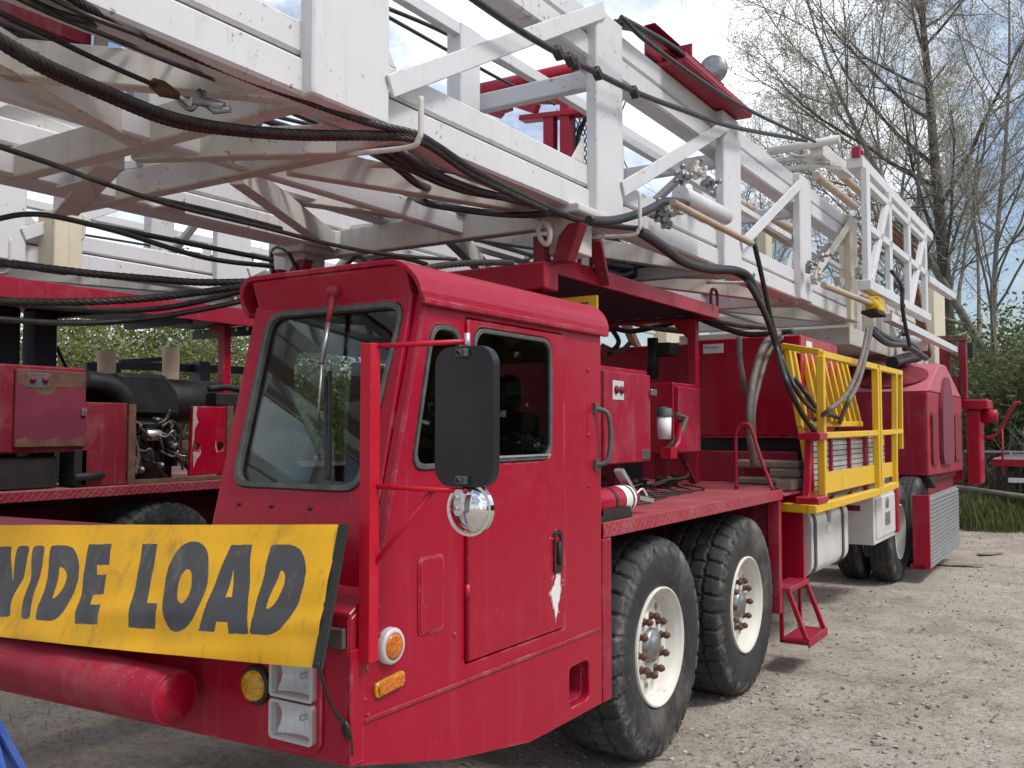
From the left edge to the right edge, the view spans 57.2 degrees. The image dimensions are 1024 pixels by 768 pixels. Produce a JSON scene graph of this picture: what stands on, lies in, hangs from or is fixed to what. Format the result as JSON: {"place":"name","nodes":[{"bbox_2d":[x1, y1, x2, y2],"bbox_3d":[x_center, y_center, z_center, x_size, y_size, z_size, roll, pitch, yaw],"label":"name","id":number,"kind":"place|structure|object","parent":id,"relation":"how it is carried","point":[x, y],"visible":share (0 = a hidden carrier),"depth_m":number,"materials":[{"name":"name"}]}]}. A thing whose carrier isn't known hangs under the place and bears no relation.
{"place":"outdoors","nodes":[
{"label":"outdoors","id":0,"kind":"place"},
{"bbox_2d":[262,469,309,482],"bbox_3d":[-0.782,0.331,3.289,0.195,0.064,0.064,-2,-3,32],"label":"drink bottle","id":1,"kind":"object","parent":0,"point":[286,475],"visible":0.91,"depth_m":3.27,"materials":[{"name":"plastic"}]},
{"bbox_2d":[0,435,1023,767],"bbox_3d":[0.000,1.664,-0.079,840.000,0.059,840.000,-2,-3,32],"label":"ground","id":2,"kind":"structure","parent":0,"point":[148,747],"depth_m":5.58,"materials":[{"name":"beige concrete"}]},
{"bbox_2d":[0,719,26,767],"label":"trestle","id":3,"kind":"object","parent":2,"relation":"on","point":[10,756],"visible":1,"depth_m":2.31,"materials":[{"name":"blue paint"}]},
{"bbox_2d":[17,245,137,456],"bbox_3d":[-9.044,-0.023,17.852,6.096,5.286,5.637,-2,-3,32],"label":"shrub","id":4,"kind":"object","parent":2,"relation":"on","point":[60,336],"visible":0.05,"depth_m":17.30,"materials":[{"name":"green plant"}]},
{"bbox_2d":[0,701,163,764],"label":"weeds","id":5,"kind":"object","parent":2,"relation":"on","point":[60,730],"visible":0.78,"depth_m":5.21,"materials":[{"name":"green plant"}]},
{"bbox_2d":[17,312,206,456],"bbox_3d":[-10.330,-0.071,19.382,5.905,5.538,6.386,-2,-3,36],"label":"shrub","id":6,"kind":"object","parent":2,"relation":"on","point":[96,345],"depth_m":19.32,"materials":[{"name":"green plant"}]},
{"bbox_2d":[17,248,253,465],"bbox_3d":[-6.803,0.051,16.879,5.806,5.034,5.368,-2,-3,32],"label":"shrub","id":7,"kind":"object","parent":2,"relation":"on","point":[76,341],"visible":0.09,"depth_m":16.16,"materials":[{"name":"green plant"}]},
{"bbox_2d":[57,318,248,379],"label":"shrub","id":8,"kind":"object","parent":2,"relation":"on","point":[66,339],"visible":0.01,"depth_m":19.35,"materials":[{"name":"green plant"}]},
{"bbox_2d":[57,324,298,460],"bbox_3d":[-6.799,0.234,19.732,5.261,4.933,5.689,1,-3,-26],"label":"shrub","id":9,"kind":"object","parent":2,"relation":"on","point":[143,344],"visible":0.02,"depth_m":18.56,"materials":[{"name":"green plant"}]},
{"bbox_2d":[20,243,358,460],"bbox_3d":[-5.893,-0.072,19.352,5.905,5.538,6.386,0,-3,5],"label":"shrub","id":10,"kind":"object","parent":2,"relation":"on","point":[301,421],"visible":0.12,"depth_m":19.77,"materials":[{"name":"green plant"}]},
{"bbox_2d":[63,319,323,465],"bbox_3d":[-6.153,0.210,17.721,5.515,4.782,5.100,1,-3,-11],"label":"shrub","id":11,"kind":"object","parent":2,"relation":"on","point":[183,357],"visible":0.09,"depth_m":17.16,"materials":[{"name":"green plant"}]},
{"bbox_2d":[217,336,384,461],"bbox_3d":[-4.514,0.268,21.467,5.806,5.034,5.368,-1,-3,20],"label":"shrub","id":12,"kind":"object","parent":2,"relation":"on","point":[320,449],"visible":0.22,"depth_m":21.12,"materials":[{"name":"green plant"}]},
{"bbox_2d":[232,357,385,460],"bbox_3d":[-0.053,0.936,43.049,70.214,5.757,18.339,0,-3,0],"label":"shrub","id":13,"kind":"object","parent":2,"relation":"on","point":[338,402],"visible":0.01,"depth_m":35.90,"materials":[{"name":"green plant"}]},
{"bbox_2d":[294,355,385,461],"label":"shrub","id":14,"kind":"object","parent":2,"relation":"on","point":[345,406],"visible":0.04,"depth_m":23.20,"materials":[{"name":"green plant"}]},
{"bbox_2d":[0,109,683,524],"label":"drilling rig","id":15,"kind":"object","parent":2,"relation":"on","point":[100,439],"visible":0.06,"depth_m":7.23,"materials":[{"name":"metal"}]},
{"bbox_2d":[0,0,1020,766],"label":"drilling rig","id":16,"kind":"object","parent":2,"relation":"on","point":[502,584],"visible":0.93,"depth_m":4.43,"materials":[{"name":"red paint"}]},
{"bbox_2d":[29,0,96,27],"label":"wire rope","id":17,"kind":"object","parent":16,"relation":"attached to","point":[76,18],"visible":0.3,"depth_m":2.64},
{"bbox_2d":[0,9,156,87],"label":"pendant line","id":18,"kind":"object","parent":16,"relation":"hanging from","point":[36,30],"visible":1,"depth_m":2.78,"materials":[{"name":"metal"}]},
{"bbox_2d":[149,78,179,99],"bbox_3d":[-1.161,-0.984,3.138,0.056,0.053,0.104,-2,-3,32],"label":"rope socket","id":19,"kind":"object","parent":18,"relation":"hanging from","point":[163,88],"visible":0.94,"depth_m":3.12,"materials":[{"name":"metal"}]},
{"bbox_2d":[175,88,231,113],"bbox_3d":[-1.058,-0.963,3.196,0.200,0.089,0.059,1,-3,-11],"label":"shackle","id":20,"kind":"object","parent":19,"relation":"attached to","point":[213,106],"visible":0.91,"depth_m":3.19,"materials":[{"name":"grey metal"}]},
{"bbox_2d":[50,0,146,39],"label":"wire rope","id":21,"kind":"object","parent":16,"relation":"attached to","point":[68,6],"visible":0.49,"depth_m":2.65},
{"bbox_2d":[16,0,214,81],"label":"wire rope","id":22,"kind":"object","parent":16,"relation":"attached to","point":[35,6],"visible":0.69,"depth_m":2.77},
{"bbox_2d":[0,299,240,325],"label":"wire rope","id":23,"kind":"object","parent":16,"relation":"attached to","point":[17,320],"visible":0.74,"depth_m":3.68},
{"bbox_2d":[0,283,242,305],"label":"wire rope","id":24,"kind":"object","parent":16,"relation":"attached to","point":[16,301],"visible":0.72,"depth_m":3.67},
{"bbox_2d":[3,290,239,313],"bbox_3d":[-1.447,-0.378,3.879,1.175,0.207,0.084,2,-3,-31],"label":"wire rope","id":25,"kind":"object","parent":16,"relation":"attached to","point":[85,309],"visible":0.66,"depth_m":3.79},
{"bbox_2d":[0,259,246,285],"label":"wire rope","id":26,"kind":"object","parent":16,"relation":"attached to","point":[40,267],"visible":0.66,"depth_m":3.87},
{"bbox_2d":[0,211,273,268],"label":"black hose","id":27,"kind":"object","parent":16,"relation":"attached to","point":[119,232],"visible":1,"depth_m":3.92,"materials":[{"name":"rubber"}]},
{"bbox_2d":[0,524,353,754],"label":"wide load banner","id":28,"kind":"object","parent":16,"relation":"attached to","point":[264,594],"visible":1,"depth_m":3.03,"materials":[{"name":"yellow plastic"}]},
{"bbox_2d":[86,222,273,262],"bbox_3d":[-1.433,-0.624,4.131,0.828,0.087,0.071,2,-3,-38],"label":"black hose","id":29,"kind":"object","parent":16,"relation":"attached to","point":[203,246],"visible":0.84,"depth_m":4.16,"materials":[{"name":"rubber"}]},
{"bbox_2d":[153,196,282,229],"bbox_3d":[-1.177,-0.688,3.799,0.023,0.053,0.563,-3,-4,44],"label":"wire rope","id":30,"kind":"object","parent":16,"relation":"attached to","point":[207,209],"visible":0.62,"depth_m":3.78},
{"bbox_2d":[0,144,457,260],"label":"wire rope","id":31,"kind":"object","parent":16,"relation":"attached to","point":[123,189],"visible":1,"depth_m":3.39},
{"bbox_2d":[67,0,443,151],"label":"wire rope","id":32,"kind":"object","parent":16,"relation":"attached to","point":[86,6],"visible":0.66,"depth_m":3.41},
{"bbox_2d":[0,47,547,212],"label":"wire rope","id":33,"kind":"object","parent":16,"relation":"attached to","point":[450,161],"visible":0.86,"depth_m":3.40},
{"bbox_2d":[0,32,636,230],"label":"wire rope","id":34,"kind":"object","parent":16,"relation":"attached to","point":[14,47],"visible":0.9,"depth_m":3.30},
{"bbox_2d":[389,7,514,73],"bbox_3d":[0.146,-2.511,7.732,0.089,0.106,3.184,-2,-3,38],"label":"wire rope","id":35,"kind":"object","parent":16,"relation":"attached to","point":[413,18],"visible":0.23,"depth_m":6.70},
{"bbox_2d":[423,259,513,269],"bbox_3d":[-0.225,-0.550,4.405,0.052,0.173,0.741,-2,-3,36],"label":"wire rope","id":36,"kind":"object","parent":16,"relation":"attached to","point":[475,262],"visible":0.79,"depth_m":4.44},
{"bbox_2d":[389,15,555,105],"bbox_3d":[-0.213,-2.336,6.897,0.053,0.092,2.134,-2,-3,33],"label":"wire rope","id":37,"kind":"object","parent":16,"relation":"attached to","point":[417,33],"visible":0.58,"depth_m":6.43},
{"bbox_2d":[465,319,563,661],"bbox_3d":[0.022,0.380,3.569,0.050,1.193,0.686,-2,-3,32],"label":"door","id":38,"kind":"structure","parent":16,"relation":"in","point":[516,566],"depth_m":3.58,"materials":[{"name":"red paint"}]},
{"bbox_2d":[601,468,653,521],"bbox_3d":[0.496,0.517,4.475,0.150,0.225,0.596,-2,-3,32],"label":"fire extinguisher","id":39,"kind":"object","parent":16,"relation":"on","point":[620,501],"visible":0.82,"depth_m":4.39,"materials":[{"name":"red paint"}]},
{"bbox_2d":[468,0,807,142],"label":"wire rope","id":40,"kind":"object","parent":16,"relation":"attached to","point":[507,22],"visible":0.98,"depth_m":5.14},
{"bbox_2d":[553,44,564,60],"bbox_3d":[0.228,-1.641,4.651,0.044,0.068,0.076,-2,-3,32],"label":"cable clamp","id":41,"kind":"object","parent":40,"relation":"attached to","point":[560,56],"visible":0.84,"depth_m":4.64,"materials":[{"name":"metal"}]},
{"bbox_2d":[565,51,576,67],"bbox_3d":[0.294,-1.642,4.754,0.044,0.068,0.076,-2,-3,32],"label":"cable clamp","id":42,"kind":"object","parent":40,"relation":"attached to","point":[571,63],"visible":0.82,"depth_m":4.74,"materials":[{"name":"metal"}]},
{"bbox_2d":[571,55,580,70],"bbox_3d":[0.318,-1.638,4.792,0.044,0.068,0.076,-2,-3,32],"label":"cable clamp","id":43,"kind":"object","parent":40,"relation":"attached to","point":[577,66],"visible":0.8,"depth_m":4.79,"materials":[{"name":"metal"}]},
{"bbox_2d":[593,66,603,80],"bbox_3d":[0.455,-1.657,5.009,0.044,0.068,0.076,-2,-3,32],"label":"cable clamp","id":44,"kind":"object","parent":40,"relation":"attached to","point":[599,76],"visible":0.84,"depth_m":5.00,"materials":[{"name":"metal"}]},
{"bbox_2d":[629,85,639,98],"bbox_3d":[0.702,-1.678,5.397,0.044,0.068,0.076,-2,-3,32],"label":"cable clamp","id":45,"kind":"object","parent":40,"relation":"attached to","point":[635,94],"visible":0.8,"depth_m":5.39,"materials":[{"name":"metal"}]},
{"bbox_2d":[619,15,815,142],"bbox_3d":[1.678,-2.098,6.841,0.028,0.404,4.026,-2,-3,32],"label":"wire rope","id":46,"kind":"object","parent":16,"relation":"attached to","point":[637,33],"visible":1,"depth_m":6.10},
{"bbox_2d":[738,476,783,484],"bbox_3d":[1.905,0.727,7.094,0.330,0.050,0.260,-2,-3,32],"label":"timber block","id":47,"kind":"object","parent":16,"relation":"on","point":[752,480],"depth_m":7.00,"materials":[{"name":"wood"}]},
{"bbox_2d":[775,477,802,490],"bbox_3d":[2.076,0.735,6.914,0.130,0.081,0.500,-2,-3,32],"label":"timber block","id":48,"kind":"object","parent":16,"relation":"on","point":[789,484],"depth_m":6.72,"materials":[{"name":"brown wood"}]},
{"bbox_2d":[769,468,803,477],"bbox_3d":[2.070,0.666,7.039,0.230,0.065,0.220,-2,-3,32],"label":"timber block","id":49,"kind":"object","parent":48,"relation":"on","point":[785,473],"depth_m":6.95,"materials":[{"name":"wood"}]},
{"bbox_2d":[738,459,803,468],"bbox_3d":[1.956,0.606,7.114,0.480,0.058,0.180,-2,-3,32],"label":"timber block","id":50,"kind":"object","parent":49,"relation":"on","point":[784,464],"depth_m":7.02,"materials":[{"name":"wood"}]},
{"bbox_2d":[817,486,858,496],"bbox_3d":[2.588,0.853,7.555,0.180,0.050,1.020,-2,-3,32],"label":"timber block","id":51,"kind":"object","parent":16,"relation":"on","point":[843,491],"depth_m":7.45,"materials":[{"name":"brown wood"}]},
{"bbox_2d":[967,342,1023,357],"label":"guy wire","id":52,"kind":"object","parent":16,"relation":"attached to","point":[970,352],"visible":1,"depth_m":15.38,"materials":[{"name":"metal"}]},
{"bbox_2d":[690,64,871,286],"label":"bare tree","id":53,"kind":"object","parent":2,"relation":"on","point":[783,249],"visible":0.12,"depth_m":46.05,"materials":[{"name":"brown plant"}]},
{"bbox_2d":[643,0,955,294],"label":"bare tree","id":54,"kind":"object","parent":2,"relation":"on","point":[800,110],"visible":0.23,"depth_m":37.18,"materials":[{"name":"brown plant"}]},
{"bbox_2d":[686,0,1023,364],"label":"bare tree","id":55,"kind":"object","parent":2,"relation":"on","point":[956,304],"visible":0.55,"depth_m":24.36,"materials":[{"name":"brown plant"}]},
{"bbox_2d":[716,0,1023,376],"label":"bare tree","id":56,"kind":"object","parent":2,"relation":"on","point":[943,235],"visible":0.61,"depth_m":25.19,"materials":[{"name":"brown plant"}]},
{"bbox_2d":[740,0,1023,338],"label":"bare tree","id":57,"kind":"object","parent":2,"relation":"on","point":[879,142],"visible":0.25,"depth_m":33.45,"materials":[{"name":"brown plant"}]},
{"bbox_2d":[773,20,1020,335],"bbox_3d":[17.221,-5.457,41.623,11.205,18.812,12.290,0,-3,-4],"label":"bare tree","id":58,"kind":"object","parent":2,"relation":"on","point":[941,124],"visible":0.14,"depth_m":39.94,"materials":[{"name":"brown plant"}]},
{"bbox_2d":[845,0,1023,381],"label":"bare tree","id":59,"kind":"object","parent":2,"relation":"on","point":[991,296],"visible":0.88,"depth_m":22.54,"materials":[{"name":"brown plant"}]},
{"bbox_2d":[896,258,1023,365],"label":"shrub","id":60,"kind":"object","parent":2,"relation":"on","point":[986,308],"visible":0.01,"depth_m":34.31,"materials":[{"name":"green plant"}]},
{"bbox_2d":[897,300,1023,425],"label":"shrub","id":61,"kind":"object","parent":2,"relation":"on","point":[1001,333],"visible":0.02,"depth_m":25.50,"materials":[{"name":"green plant"}]},
{"bbox_2d":[898,314,1023,495],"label":"shrub","id":62,"kind":"object","parent":2,"relation":"on","point":[999,408],"visible":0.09,"depth_m":21.05,"materials":[{"name":"green plant"}]},
{"bbox_2d":[937,562,984,565],"bbox_3d":[5.344,2.176,11.348,0.688,0.015,0.223,-1,-3,17],"label":"scrap","id":63,"kind":"object","parent":2,"relation":"on","point":[954,564],"visible":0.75,"depth_m":11.29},
{"bbox_2d":[952,361,1002,486],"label":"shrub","id":64,"kind":"object","parent":2,"relation":"on","point":[973,385],"depth_m":22.78,"materials":[{"name":"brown plant"}]},
{"bbox_2d":[945,298,1021,398],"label":"shrub","id":65,"kind":"object","parent":2,"relation":"on","point":[959,328],"visible":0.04,"depth_m":24.04,"materials":[{"name":"green plant"}]},
{"bbox_2d":[951,270,1023,491],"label":"shrub","id":66,"kind":"object","parent":2,"relation":"on","point":[1007,385],"visible":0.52,"depth_m":20.10,"materials":[{"name":"green plant"}]},
{"bbox_2d":[953,394,1022,497],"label":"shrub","id":67,"kind":"object","parent":2,"relation":"on","point":[962,483],"visible":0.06,"depth_m":21.12,"materials":[{"name":"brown plant"}]},
{"bbox_2d":[954,268,1023,388],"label":"shrub","id":68,"kind":"object","parent":2,"relation":"on","point":[1002,326],"visible":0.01,"depth_m":29.37,"materials":[{"name":"green plant"}]},
{"bbox_2d":[955,318,1023,438],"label":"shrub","id":69,"kind":"object","parent":2,"relation":"on","point":[988,366],"visible":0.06,"depth_m":22.58,"materials":[{"name":"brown plant"}]},
{"bbox_2d":[976,552,1002,554],"bbox_3d":[6.261,2.218,12.285,0.446,0.012,0.156,1,-3,-23],"label":"scrap","id":70,"kind":"object","parent":2,"relation":"on","point":[991,553],"visible":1,"depth_m":12.26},
{"bbox_2d":[955,485,1023,499],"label":"fallen pole","id":71,"kind":"object","parent":2,"relation":"on","point":[1020,496],"visible":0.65,"depth_m":15.82,"materials":[{"name":"grey metal"}]},
{"bbox_2d":[962,407,1023,492],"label":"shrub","id":72,"kind":"object","parent":2,"relation":"on","point":[994,473],"visible":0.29,"depth_m":19.96,"materials":[{"name":"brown plant"}]},
{"bbox_2d":[962,392,1023,490],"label":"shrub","id":73,"kind":"object","parent":2,"relation":"on","point":[1001,467],"visible":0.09,"depth_m":20.43,"materials":[{"name":"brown plant"}]},
{"bbox_2d":[964,450,1023,490],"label":"pipe railing","id":74,"kind":"object","parent":2,"relation":"on","point":[1009,452],"visible":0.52,"depth_m":18.56,"materials":[{"name":"grey metal"}]},
{"bbox_2d":[992,453,1023,499],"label":"flatbed trailer","id":75,"kind":"object","parent":2,"relation":"on","point":[1012,462],"visible":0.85,"depth_m":16.25,"materials":[{"name":"red paint"}]},
{"bbox_2d":[20,0,1023,426],"label":"sky","id":76,"kind":"structure","parent":0,"point":[685,23],"materials":[{"name":"white"}]},
{"bbox_2d":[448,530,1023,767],"bbox_3d":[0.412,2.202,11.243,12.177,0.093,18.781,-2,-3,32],"label":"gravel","id":77,"kind":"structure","parent":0,"point":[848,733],"depth_m":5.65,"materials":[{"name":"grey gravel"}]},
{"bbox_2d":[958,481,1023,532],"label":"grass","id":78,"kind":"structure","parent":0,"point":[981,512],"depth_m":15.51,"materials":[{"name":"green plant"}]}
]}

